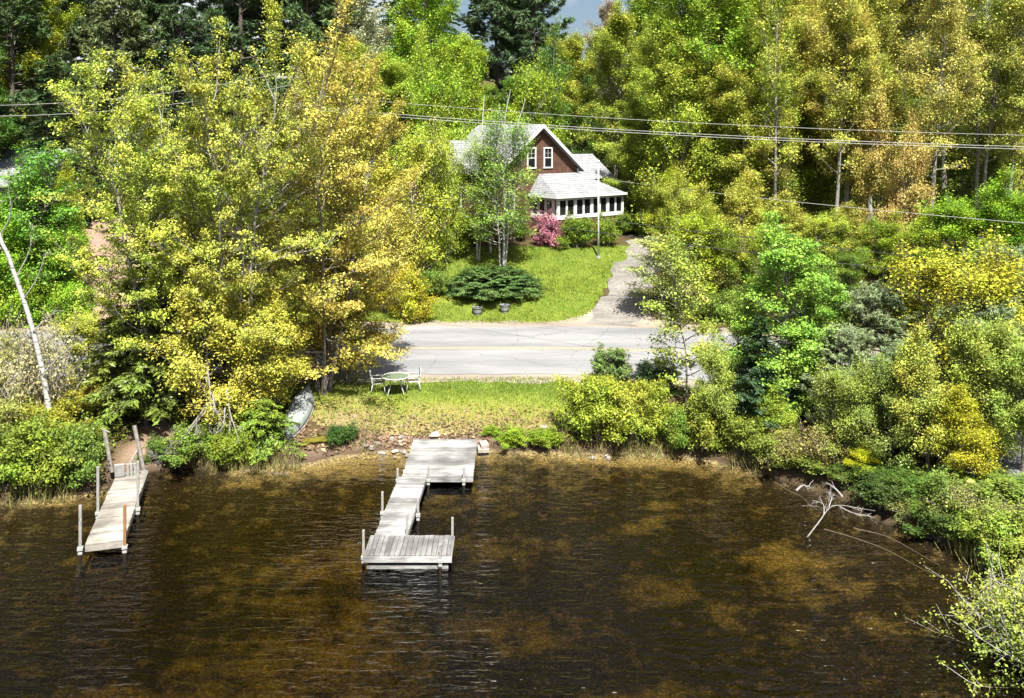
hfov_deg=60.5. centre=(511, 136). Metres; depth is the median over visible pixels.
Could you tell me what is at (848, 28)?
forest tree
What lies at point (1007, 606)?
shrub
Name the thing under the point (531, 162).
window
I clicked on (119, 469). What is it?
step box
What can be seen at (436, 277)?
verge shrub
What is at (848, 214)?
understorey tree
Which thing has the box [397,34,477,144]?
understorey tree
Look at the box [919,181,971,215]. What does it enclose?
understorey tree
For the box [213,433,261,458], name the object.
shrub
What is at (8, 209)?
broadleaf tree
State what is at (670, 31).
forest tree
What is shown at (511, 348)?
road marking
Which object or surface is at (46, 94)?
spruce tree
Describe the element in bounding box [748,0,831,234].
forest tree
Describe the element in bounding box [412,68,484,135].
forest tree
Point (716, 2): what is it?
forest tree
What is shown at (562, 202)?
window pane
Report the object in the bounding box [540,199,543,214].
window pane
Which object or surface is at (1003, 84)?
forest tree
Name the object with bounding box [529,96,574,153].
forest tree
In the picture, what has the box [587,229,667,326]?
gravel driveway
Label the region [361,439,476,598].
dock
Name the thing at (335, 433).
shoreline shrub
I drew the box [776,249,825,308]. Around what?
understorey tree
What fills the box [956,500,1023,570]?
shoreline shrub
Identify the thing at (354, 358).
maple tree
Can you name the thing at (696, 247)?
understorey tree
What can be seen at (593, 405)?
shoreline shrub
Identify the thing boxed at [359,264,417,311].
verge shrub
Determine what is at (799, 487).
fallen branch
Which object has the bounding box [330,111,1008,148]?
overhead cable
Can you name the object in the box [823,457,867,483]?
shoreline shrub
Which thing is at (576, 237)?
garden shrub
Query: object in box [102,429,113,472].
rail post
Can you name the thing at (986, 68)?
forest tree
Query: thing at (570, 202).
window pane
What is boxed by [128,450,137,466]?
rail post
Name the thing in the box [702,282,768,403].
birch tree
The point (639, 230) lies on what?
garden shrub
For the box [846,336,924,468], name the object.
shore tree
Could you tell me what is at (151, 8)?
pine tree
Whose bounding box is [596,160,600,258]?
flagpole
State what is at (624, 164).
forest tree
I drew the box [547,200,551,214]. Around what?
window pane
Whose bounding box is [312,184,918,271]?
overhead cable
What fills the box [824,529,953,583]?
fallen branch
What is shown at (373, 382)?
patio chair
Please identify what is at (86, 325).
maple tree
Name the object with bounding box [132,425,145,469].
rail post
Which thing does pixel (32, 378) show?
bare shrub
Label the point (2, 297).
verge shrub
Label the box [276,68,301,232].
utility pole
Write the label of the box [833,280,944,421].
white pine
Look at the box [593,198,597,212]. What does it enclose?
window pane
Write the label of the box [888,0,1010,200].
forest tree
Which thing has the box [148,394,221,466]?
fallen branch
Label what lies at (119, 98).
overhead cable
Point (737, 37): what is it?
forest tree
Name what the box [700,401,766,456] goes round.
shoreline shrub
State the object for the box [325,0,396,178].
forest tree
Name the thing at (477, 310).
tub planter
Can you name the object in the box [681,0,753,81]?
forest tree
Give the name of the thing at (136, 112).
maple tree
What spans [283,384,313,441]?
overturned canoe
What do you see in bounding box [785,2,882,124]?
forest tree
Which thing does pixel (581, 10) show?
sky
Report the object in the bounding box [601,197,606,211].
window pane
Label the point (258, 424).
shrub
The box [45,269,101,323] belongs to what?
verge shrub
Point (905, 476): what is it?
shoreline shrub
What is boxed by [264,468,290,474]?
rock
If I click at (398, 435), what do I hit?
leaf litter
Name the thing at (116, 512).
dock
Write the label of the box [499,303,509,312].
tub planter
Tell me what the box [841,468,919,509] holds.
shoreline shrub
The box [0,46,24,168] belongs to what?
forest tree
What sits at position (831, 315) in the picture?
birch tree
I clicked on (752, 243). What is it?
understorey tree
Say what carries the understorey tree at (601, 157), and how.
on the ground at (690, 642)
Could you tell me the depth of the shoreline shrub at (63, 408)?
31.48 m
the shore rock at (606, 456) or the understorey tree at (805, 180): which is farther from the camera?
the understorey tree at (805, 180)
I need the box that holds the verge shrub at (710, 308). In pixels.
[687,280,730,321]
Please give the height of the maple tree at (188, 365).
7.472 m
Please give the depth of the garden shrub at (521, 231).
57.94 m
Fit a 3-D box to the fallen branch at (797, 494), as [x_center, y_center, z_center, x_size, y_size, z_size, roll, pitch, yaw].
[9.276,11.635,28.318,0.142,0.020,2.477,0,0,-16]
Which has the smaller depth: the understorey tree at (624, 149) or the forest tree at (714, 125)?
the forest tree at (714, 125)
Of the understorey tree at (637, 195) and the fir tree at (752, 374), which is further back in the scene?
the understorey tree at (637, 195)
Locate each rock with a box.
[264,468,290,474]
[429,431,440,437]
[604,454,610,460]
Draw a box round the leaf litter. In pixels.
[247,404,671,454]
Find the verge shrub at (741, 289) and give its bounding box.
[722,281,764,312]
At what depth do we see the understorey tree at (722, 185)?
56.43 m
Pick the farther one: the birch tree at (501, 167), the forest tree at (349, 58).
the forest tree at (349, 58)
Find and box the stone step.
[477,440,488,452]
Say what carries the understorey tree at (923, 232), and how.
on the ground at (690, 642)
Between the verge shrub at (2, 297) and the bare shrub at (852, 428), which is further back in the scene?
the verge shrub at (2, 297)
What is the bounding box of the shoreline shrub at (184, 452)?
[156,420,221,467]
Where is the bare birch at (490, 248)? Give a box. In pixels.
[474,90,524,259]
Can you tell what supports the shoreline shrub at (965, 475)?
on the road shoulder
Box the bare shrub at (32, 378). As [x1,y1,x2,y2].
[0,301,100,407]
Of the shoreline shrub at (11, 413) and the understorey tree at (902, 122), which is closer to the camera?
the shoreline shrub at (11, 413)
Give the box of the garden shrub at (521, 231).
[506,217,526,241]
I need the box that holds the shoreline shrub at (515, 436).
[492,423,529,449]
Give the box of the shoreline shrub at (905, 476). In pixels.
[880,461,952,495]
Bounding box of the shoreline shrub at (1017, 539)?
[963,518,1023,550]
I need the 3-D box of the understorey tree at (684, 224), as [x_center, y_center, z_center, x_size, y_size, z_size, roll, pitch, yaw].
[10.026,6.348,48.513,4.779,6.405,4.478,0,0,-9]
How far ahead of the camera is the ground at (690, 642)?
23.98 m
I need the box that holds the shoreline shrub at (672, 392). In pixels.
[660,390,689,395]
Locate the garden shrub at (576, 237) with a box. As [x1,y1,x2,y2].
[554,210,596,247]
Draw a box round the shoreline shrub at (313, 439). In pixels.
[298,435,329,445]
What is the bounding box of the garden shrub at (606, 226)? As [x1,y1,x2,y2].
[590,210,622,246]
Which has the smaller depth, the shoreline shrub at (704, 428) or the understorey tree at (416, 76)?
the shoreline shrub at (704, 428)
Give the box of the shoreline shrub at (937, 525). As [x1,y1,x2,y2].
[900,494,967,541]
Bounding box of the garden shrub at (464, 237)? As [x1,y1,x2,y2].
[453,223,483,245]
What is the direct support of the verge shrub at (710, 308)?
on the ground at (690, 642)
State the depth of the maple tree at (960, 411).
26.70 m
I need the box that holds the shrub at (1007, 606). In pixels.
[894,533,1023,697]
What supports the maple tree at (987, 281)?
on the ground at (690, 642)
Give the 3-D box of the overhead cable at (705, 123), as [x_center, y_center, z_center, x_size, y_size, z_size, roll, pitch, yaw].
[9.418,-1.077,44.219,40.501,2.271,0.017,0,0,9]
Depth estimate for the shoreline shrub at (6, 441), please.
28.19 m
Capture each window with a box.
[504,193,514,214]
[527,147,536,168]
[543,147,552,167]
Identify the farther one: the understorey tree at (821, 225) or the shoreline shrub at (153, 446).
the understorey tree at (821, 225)
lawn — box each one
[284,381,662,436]
[362,245,636,321]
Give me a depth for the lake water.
23.33 m
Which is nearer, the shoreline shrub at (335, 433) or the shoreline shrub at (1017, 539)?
the shoreline shrub at (1017, 539)
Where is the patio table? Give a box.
[382,372,409,395]
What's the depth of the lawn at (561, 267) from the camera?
51.30 m
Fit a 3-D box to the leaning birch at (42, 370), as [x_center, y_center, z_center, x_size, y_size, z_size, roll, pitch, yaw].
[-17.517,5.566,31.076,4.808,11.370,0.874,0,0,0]
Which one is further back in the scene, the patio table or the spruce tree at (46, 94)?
the spruce tree at (46, 94)
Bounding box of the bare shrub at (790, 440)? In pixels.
[750,416,816,472]
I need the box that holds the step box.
[114,463,139,476]
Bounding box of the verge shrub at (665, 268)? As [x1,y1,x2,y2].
[657,258,683,283]
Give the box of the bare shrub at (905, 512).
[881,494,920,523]
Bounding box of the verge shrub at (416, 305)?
[384,266,445,323]
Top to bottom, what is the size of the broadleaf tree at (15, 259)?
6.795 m
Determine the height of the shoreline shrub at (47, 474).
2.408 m
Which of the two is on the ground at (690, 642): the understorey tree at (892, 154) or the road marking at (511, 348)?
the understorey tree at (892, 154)
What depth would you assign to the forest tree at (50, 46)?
65.33 m
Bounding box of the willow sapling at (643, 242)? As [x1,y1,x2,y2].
[616,233,694,316]
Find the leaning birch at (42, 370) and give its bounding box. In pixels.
[0,185,83,417]
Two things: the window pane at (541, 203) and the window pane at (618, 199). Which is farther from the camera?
the window pane at (618, 199)
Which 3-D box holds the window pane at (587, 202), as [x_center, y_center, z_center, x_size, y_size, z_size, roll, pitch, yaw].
[5.043,4.680,58.829,0.620,1.060,0.050,0,0,-40]
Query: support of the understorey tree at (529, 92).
on the ground at (690, 642)
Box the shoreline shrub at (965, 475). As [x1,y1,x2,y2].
[918,461,1014,489]
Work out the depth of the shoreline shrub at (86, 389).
32.80 m
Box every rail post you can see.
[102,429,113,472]
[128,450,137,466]
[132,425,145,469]
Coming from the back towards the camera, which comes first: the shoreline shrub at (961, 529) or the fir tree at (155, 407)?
the fir tree at (155, 407)
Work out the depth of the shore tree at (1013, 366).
27.09 m
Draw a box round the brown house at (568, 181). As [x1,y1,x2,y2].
[401,124,627,244]
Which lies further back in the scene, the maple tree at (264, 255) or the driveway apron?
the driveway apron
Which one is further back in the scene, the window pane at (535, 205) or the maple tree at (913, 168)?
the window pane at (535, 205)
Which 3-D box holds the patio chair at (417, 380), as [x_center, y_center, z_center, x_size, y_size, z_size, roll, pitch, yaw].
[-4.113,10.096,36.506,0.663,0.970,0.577,0,0,-14]
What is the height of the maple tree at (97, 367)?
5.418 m
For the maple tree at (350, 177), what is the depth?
35.66 m
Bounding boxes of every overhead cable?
[18,85,288,115]
[23,74,275,104]
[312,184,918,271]
[314,178,970,262]
[324,96,1000,134]
[326,108,1023,146]
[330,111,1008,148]
[614,180,1020,222]
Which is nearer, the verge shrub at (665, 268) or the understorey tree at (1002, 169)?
the verge shrub at (665, 268)
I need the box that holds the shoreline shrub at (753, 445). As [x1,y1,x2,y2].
[744,424,791,464]
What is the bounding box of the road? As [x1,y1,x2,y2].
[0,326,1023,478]
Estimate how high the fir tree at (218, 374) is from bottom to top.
7.871 m
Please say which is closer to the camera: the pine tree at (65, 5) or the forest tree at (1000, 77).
the forest tree at (1000, 77)
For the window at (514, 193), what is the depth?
57.74 m
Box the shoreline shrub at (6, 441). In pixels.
[0,409,51,490]
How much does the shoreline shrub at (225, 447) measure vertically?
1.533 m
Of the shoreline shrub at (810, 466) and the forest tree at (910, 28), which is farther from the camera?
the forest tree at (910, 28)
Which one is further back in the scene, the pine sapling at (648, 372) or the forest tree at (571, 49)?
the forest tree at (571, 49)
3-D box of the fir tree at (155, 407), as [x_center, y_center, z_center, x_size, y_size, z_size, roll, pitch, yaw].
[-13.702,7.269,33.105,4.618,7.556,4.547,0,0,-19]
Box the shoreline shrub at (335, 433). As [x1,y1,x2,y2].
[316,420,360,444]
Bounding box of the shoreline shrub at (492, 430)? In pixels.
[476,424,500,436]
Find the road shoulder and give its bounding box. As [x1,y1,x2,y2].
[0,320,1014,477]
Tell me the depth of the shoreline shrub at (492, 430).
32.97 m
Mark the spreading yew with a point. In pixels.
(491, 282)
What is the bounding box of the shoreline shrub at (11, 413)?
[0,384,59,435]
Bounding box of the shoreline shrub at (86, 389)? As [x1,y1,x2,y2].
[66,379,119,421]
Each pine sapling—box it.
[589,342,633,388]
[630,357,684,390]
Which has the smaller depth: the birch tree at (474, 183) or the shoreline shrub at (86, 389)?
the shoreline shrub at (86, 389)
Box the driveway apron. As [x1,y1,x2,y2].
[541,305,693,330]
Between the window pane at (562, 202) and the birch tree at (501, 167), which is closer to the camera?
the birch tree at (501, 167)
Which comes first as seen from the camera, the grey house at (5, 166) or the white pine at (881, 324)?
the white pine at (881, 324)
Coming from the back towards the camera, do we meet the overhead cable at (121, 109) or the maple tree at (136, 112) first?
the overhead cable at (121, 109)
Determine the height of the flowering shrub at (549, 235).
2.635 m
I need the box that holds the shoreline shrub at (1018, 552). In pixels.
[1009,535,1023,568]
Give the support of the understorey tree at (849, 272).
on the ground at (690, 642)
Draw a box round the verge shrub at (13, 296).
[0,263,56,327]
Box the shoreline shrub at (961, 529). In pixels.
[940,502,987,542]
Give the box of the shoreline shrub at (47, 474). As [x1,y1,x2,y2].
[0,407,82,489]
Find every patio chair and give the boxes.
[370,370,385,394]
[405,367,420,392]
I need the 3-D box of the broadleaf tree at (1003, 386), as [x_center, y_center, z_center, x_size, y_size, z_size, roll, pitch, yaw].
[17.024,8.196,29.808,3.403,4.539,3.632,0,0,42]
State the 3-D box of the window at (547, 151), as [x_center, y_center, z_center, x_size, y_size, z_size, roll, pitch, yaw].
[2.465,1.450,59.943,0.840,1.430,0.080,0,0,-40]
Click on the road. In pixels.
(571, 361)
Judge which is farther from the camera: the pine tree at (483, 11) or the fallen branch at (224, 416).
the pine tree at (483, 11)
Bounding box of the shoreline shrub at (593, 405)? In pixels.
[550,371,637,445]
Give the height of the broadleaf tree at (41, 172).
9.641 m
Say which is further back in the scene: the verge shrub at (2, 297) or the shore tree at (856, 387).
the verge shrub at (2, 297)
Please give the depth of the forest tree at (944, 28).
50.20 m
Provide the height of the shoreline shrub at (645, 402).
2.481 m
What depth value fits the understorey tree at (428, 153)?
51.15 m
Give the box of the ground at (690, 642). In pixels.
[0,74,1023,697]
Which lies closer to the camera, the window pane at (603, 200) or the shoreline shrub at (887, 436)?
the shoreline shrub at (887, 436)
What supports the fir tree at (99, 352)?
on the ground at (690, 642)
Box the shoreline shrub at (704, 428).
[662,390,726,451]
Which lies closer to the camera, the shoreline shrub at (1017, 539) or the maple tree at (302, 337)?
the shoreline shrub at (1017, 539)
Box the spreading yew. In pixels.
[440,263,546,299]
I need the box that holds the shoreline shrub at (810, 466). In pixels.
[768,450,832,474]
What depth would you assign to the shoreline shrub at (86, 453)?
28.61 m
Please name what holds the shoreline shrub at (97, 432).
on the ground at (690, 642)
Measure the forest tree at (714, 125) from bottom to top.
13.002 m
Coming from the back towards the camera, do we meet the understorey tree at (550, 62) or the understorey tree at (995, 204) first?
the understorey tree at (550, 62)
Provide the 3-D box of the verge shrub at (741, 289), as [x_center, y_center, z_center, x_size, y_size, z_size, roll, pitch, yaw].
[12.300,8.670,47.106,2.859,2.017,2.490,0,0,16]
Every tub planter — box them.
[472,306,482,315]
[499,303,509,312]
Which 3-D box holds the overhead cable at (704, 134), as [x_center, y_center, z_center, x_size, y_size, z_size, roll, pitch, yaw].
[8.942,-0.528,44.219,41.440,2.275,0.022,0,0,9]
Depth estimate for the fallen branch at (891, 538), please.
25.43 m
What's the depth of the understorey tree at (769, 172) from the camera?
55.63 m
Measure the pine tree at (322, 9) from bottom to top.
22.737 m
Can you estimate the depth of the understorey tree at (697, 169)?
57.21 m
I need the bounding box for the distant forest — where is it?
[0,0,1007,139]
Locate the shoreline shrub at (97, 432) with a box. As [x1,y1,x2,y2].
[66,415,110,453]
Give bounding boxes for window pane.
[533,199,536,213]
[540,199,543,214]
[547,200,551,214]
[560,200,565,215]
[568,199,573,214]
[577,199,582,214]
[584,198,590,213]
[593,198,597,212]
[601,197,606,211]
[609,197,614,211]
[616,196,620,210]
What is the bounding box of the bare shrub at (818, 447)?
[778,407,877,473]
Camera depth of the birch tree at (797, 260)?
32.27 m
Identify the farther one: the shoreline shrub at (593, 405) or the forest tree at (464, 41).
the forest tree at (464, 41)
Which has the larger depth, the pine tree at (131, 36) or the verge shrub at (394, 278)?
the pine tree at (131, 36)
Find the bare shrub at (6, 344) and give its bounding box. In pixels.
[0,300,52,403]
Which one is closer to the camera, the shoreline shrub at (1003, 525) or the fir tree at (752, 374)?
the shoreline shrub at (1003, 525)
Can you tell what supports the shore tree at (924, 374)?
on the ground at (690, 642)
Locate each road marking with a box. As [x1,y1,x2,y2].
[22,348,727,357]
[32,347,695,352]
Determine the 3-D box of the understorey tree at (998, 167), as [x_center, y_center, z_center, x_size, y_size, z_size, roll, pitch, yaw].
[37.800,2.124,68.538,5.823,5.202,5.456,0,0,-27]
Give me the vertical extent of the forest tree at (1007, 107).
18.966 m
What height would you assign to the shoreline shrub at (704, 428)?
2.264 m
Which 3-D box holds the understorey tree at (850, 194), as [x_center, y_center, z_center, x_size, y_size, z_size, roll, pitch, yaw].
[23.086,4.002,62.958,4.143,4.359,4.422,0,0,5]
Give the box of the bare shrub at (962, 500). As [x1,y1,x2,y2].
[917,461,990,518]
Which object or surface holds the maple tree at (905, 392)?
on the ground at (690, 642)
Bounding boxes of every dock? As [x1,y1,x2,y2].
[77,461,147,578]
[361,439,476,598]
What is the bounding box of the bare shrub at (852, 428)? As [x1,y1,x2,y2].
[816,403,885,450]
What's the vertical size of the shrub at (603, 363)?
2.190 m
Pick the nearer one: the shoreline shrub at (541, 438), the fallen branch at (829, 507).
the fallen branch at (829, 507)
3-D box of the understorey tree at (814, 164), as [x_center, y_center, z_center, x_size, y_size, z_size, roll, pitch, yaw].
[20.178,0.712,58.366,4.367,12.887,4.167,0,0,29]
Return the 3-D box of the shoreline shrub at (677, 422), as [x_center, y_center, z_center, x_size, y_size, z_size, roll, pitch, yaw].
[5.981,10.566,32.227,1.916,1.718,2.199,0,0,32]
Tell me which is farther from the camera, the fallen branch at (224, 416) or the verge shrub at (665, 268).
the verge shrub at (665, 268)
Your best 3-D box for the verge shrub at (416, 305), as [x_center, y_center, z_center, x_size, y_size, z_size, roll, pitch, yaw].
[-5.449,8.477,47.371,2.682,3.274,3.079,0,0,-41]
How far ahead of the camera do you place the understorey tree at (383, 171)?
49.97 m
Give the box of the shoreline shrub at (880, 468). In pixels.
[845,462,920,495]
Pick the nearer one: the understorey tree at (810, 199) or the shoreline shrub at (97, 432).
the shoreline shrub at (97, 432)
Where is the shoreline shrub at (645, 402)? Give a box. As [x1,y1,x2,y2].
[610,376,686,443]
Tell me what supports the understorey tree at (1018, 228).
on the ground at (690, 642)
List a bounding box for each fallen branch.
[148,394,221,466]
[212,389,243,442]
[776,482,820,512]
[796,481,842,496]
[807,485,873,536]
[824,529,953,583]
[853,527,937,564]
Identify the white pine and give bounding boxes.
[794,323,885,433]
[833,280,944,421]
[870,338,956,452]
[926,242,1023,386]
[932,294,1023,442]
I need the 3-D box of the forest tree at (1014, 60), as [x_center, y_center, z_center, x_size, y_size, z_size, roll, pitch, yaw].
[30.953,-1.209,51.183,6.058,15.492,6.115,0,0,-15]
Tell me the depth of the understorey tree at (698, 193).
52.38 m
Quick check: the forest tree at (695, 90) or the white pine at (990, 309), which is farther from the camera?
the forest tree at (695, 90)
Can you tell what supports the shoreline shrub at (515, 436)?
on the ground at (690, 642)
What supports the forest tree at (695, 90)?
on the ground at (690, 642)
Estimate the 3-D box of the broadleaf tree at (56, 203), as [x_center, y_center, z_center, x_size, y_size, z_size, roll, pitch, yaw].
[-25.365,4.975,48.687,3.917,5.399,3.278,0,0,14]
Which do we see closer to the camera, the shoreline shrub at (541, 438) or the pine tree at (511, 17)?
the shoreline shrub at (541, 438)
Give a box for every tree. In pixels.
[0,0,84,158]
[0,0,87,146]
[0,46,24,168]
[0,139,91,284]
[0,150,76,267]
[0,193,52,298]
[0,197,43,286]
[4,0,116,145]
[12,59,87,223]
[22,215,96,306]
[31,47,256,420]
[31,180,93,265]
[43,301,108,388]
[51,158,86,246]
[61,0,166,197]
[63,83,117,219]
[72,299,157,425]
[81,233,207,425]
[83,285,161,396]
[91,136,182,224]
[106,0,234,184]
[131,212,230,413]
[133,236,271,435]
[143,0,350,412]
[167,0,303,198]
[197,266,248,369]
[205,285,312,426]
[222,0,431,395]
[229,269,319,407]
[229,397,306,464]
[245,0,359,187]
[255,219,321,354]
[293,265,371,367]
[301,214,409,383]
[310,37,393,217]
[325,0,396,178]
[353,140,437,282]
[358,93,401,195]
[363,53,423,207]
[377,0,470,106]
[382,96,463,279]
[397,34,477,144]
[401,20,440,132]
[405,100,463,140]
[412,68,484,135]
[421,154,474,253]
[422,32,505,129]
[426,119,472,262]
[446,39,493,139]
[446,130,514,259]
[450,0,536,121]
[465,98,546,265]
[479,0,574,102]
[485,74,551,124]
[503,42,571,144]
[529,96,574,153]
[536,15,576,147]
[544,28,603,153]
[559,38,600,157]
[568,0,658,187]
[580,114,620,173]
[581,0,635,112]
[602,95,655,216]
[604,0,700,147]
[614,72,668,213]
[628,6,709,175]
[629,119,674,215]
[630,58,722,230]
[638,174,700,239]
[642,160,688,238]
[647,0,782,211]
[650,32,719,193]
[651,166,700,264]
[659,193,738,305]
[674,181,727,263]
[678,205,717,294]
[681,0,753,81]
[684,317,743,443]
[686,48,763,211]
[696,0,784,220]
[696,58,781,241]
[701,132,748,217]
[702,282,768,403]
[704,219,756,295]
[705,147,772,236]
[714,314,811,442]
[716,164,769,268]
[721,207,846,420]
[737,0,820,221]
[737,217,783,296]
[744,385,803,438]
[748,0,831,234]
[748,117,816,227]
[754,189,814,247]
[757,265,836,394]
[758,103,834,229]
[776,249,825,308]
[778,158,828,214]
[784,258,859,409]
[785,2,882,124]
[788,170,840,233]
[794,0,913,238]
[795,66,835,234]
[797,204,862,274]
[799,0,890,244]
[808,347,883,459]
[810,177,857,210]
[812,79,878,220]
[814,0,911,219]
[824,244,872,295]
[825,201,877,254]
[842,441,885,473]
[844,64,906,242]
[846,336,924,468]
[847,208,908,280]
[859,180,922,208]
[869,124,898,173]
[869,333,926,429]
[871,0,968,172]
[872,108,941,257]
[878,213,1023,406]
[881,209,949,280]
[882,319,958,469]
[887,67,950,206]
[888,0,1000,238]
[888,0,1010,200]
[910,188,983,267]
[918,382,1013,477]
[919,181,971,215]
[928,74,975,178]
[936,289,1023,459]
[937,111,1005,221]
[938,0,1023,239]
[949,164,1023,264]
[950,110,981,177]
[964,145,1023,187]
[965,319,1023,436]
[968,0,1023,121]
[968,0,1023,164]
[968,0,1023,214]
[969,312,1023,471]
[972,114,1023,200]
[982,15,1023,147]
[982,197,1023,258]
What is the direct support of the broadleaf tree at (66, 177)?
on the ground at (690, 642)
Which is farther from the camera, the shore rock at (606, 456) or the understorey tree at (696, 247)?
the understorey tree at (696, 247)
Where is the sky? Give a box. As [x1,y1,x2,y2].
[58,0,992,73]
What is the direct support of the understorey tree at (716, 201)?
on the ground at (690, 642)
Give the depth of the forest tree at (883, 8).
61.29 m
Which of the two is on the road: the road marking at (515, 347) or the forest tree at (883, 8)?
the road marking at (515, 347)
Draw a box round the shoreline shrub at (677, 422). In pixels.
[657,402,692,448]
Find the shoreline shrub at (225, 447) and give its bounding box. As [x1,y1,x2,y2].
[201,420,259,467]
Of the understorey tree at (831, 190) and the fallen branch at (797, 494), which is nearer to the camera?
the fallen branch at (797, 494)
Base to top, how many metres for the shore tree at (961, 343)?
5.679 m
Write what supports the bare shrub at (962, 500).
on the ground at (690, 642)
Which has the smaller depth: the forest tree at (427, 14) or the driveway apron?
the driveway apron
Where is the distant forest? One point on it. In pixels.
(214, 11)
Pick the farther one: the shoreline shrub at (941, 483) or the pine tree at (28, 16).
the pine tree at (28, 16)
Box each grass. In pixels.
[0,410,1023,578]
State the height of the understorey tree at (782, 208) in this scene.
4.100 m
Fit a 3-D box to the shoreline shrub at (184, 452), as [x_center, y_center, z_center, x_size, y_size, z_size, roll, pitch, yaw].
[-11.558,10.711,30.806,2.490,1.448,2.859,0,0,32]
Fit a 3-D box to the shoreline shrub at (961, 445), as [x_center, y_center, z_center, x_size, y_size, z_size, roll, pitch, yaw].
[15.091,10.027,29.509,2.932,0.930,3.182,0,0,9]
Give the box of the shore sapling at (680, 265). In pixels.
[633,231,726,409]
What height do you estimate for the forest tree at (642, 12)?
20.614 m
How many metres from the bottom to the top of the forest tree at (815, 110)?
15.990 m
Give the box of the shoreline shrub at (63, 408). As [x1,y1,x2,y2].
[20,388,96,430]
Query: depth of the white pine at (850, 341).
30.84 m
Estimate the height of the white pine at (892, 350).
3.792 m
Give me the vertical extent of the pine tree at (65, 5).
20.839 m
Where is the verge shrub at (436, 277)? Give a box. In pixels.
[419,263,451,296]
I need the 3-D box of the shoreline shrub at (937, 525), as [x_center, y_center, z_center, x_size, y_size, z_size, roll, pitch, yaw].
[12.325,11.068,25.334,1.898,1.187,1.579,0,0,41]
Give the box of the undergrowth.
[0,96,1023,573]
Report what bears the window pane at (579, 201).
in the brown house at (568, 181)
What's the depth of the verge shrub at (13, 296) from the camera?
45.48 m
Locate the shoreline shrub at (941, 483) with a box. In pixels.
[903,462,971,522]
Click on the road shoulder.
(474, 324)
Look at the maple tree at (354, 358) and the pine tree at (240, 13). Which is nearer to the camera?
the maple tree at (354, 358)
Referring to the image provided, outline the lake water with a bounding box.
[0,451,1022,697]
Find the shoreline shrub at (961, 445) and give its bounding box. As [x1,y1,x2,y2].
[941,416,1004,454]
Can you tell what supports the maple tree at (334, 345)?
on the ground at (690, 642)
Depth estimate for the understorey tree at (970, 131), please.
74.75 m
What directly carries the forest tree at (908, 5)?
on the ground at (690, 642)
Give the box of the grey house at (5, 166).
[0,148,96,205]
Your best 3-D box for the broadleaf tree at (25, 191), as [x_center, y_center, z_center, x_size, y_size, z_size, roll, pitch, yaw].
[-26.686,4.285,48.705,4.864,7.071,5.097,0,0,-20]
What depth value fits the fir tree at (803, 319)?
35.61 m
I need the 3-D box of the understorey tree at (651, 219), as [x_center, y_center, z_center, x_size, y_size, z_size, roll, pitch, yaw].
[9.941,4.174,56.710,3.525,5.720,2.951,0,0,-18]
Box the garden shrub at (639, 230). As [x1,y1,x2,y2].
[634,216,651,236]
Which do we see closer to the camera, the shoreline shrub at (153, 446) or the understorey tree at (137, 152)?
the shoreline shrub at (153, 446)
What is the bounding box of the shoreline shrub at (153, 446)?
[134,432,174,464]
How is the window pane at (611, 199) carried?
in the brown house at (568, 181)
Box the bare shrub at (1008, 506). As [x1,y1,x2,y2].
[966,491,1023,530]
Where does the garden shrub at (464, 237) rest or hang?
on the ground at (690, 642)
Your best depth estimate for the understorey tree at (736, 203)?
51.18 m
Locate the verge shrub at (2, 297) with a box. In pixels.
[0,279,11,324]
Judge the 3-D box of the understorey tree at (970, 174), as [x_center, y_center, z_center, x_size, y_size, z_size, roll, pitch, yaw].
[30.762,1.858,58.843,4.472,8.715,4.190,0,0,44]
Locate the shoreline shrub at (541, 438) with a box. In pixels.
[524,425,566,448]
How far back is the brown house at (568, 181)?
59.31 m
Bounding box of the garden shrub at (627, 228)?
[615,208,638,234]
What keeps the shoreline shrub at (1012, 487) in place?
on the ground at (690, 642)
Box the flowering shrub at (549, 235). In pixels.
[531,207,561,246]
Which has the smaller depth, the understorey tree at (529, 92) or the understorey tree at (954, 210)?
the understorey tree at (954, 210)
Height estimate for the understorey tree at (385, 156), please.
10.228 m
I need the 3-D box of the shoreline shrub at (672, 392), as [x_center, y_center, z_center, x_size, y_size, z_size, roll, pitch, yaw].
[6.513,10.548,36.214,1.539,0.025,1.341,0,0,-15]
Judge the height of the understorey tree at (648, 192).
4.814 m
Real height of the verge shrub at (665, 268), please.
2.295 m
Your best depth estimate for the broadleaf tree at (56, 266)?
46.51 m
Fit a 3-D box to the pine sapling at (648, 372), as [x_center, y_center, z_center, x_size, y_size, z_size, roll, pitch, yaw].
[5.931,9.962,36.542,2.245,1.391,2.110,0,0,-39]
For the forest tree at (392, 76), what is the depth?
66.34 m
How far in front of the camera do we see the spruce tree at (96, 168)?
61.77 m
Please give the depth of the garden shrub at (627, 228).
60.21 m
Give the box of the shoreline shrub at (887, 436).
[864,416,961,450]
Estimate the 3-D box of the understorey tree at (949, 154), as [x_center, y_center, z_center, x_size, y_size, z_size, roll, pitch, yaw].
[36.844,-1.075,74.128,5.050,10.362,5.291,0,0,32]
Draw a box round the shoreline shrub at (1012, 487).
[967,466,1023,516]
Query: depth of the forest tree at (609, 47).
69.36 m
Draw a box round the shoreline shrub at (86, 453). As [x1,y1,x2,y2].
[29,412,110,488]

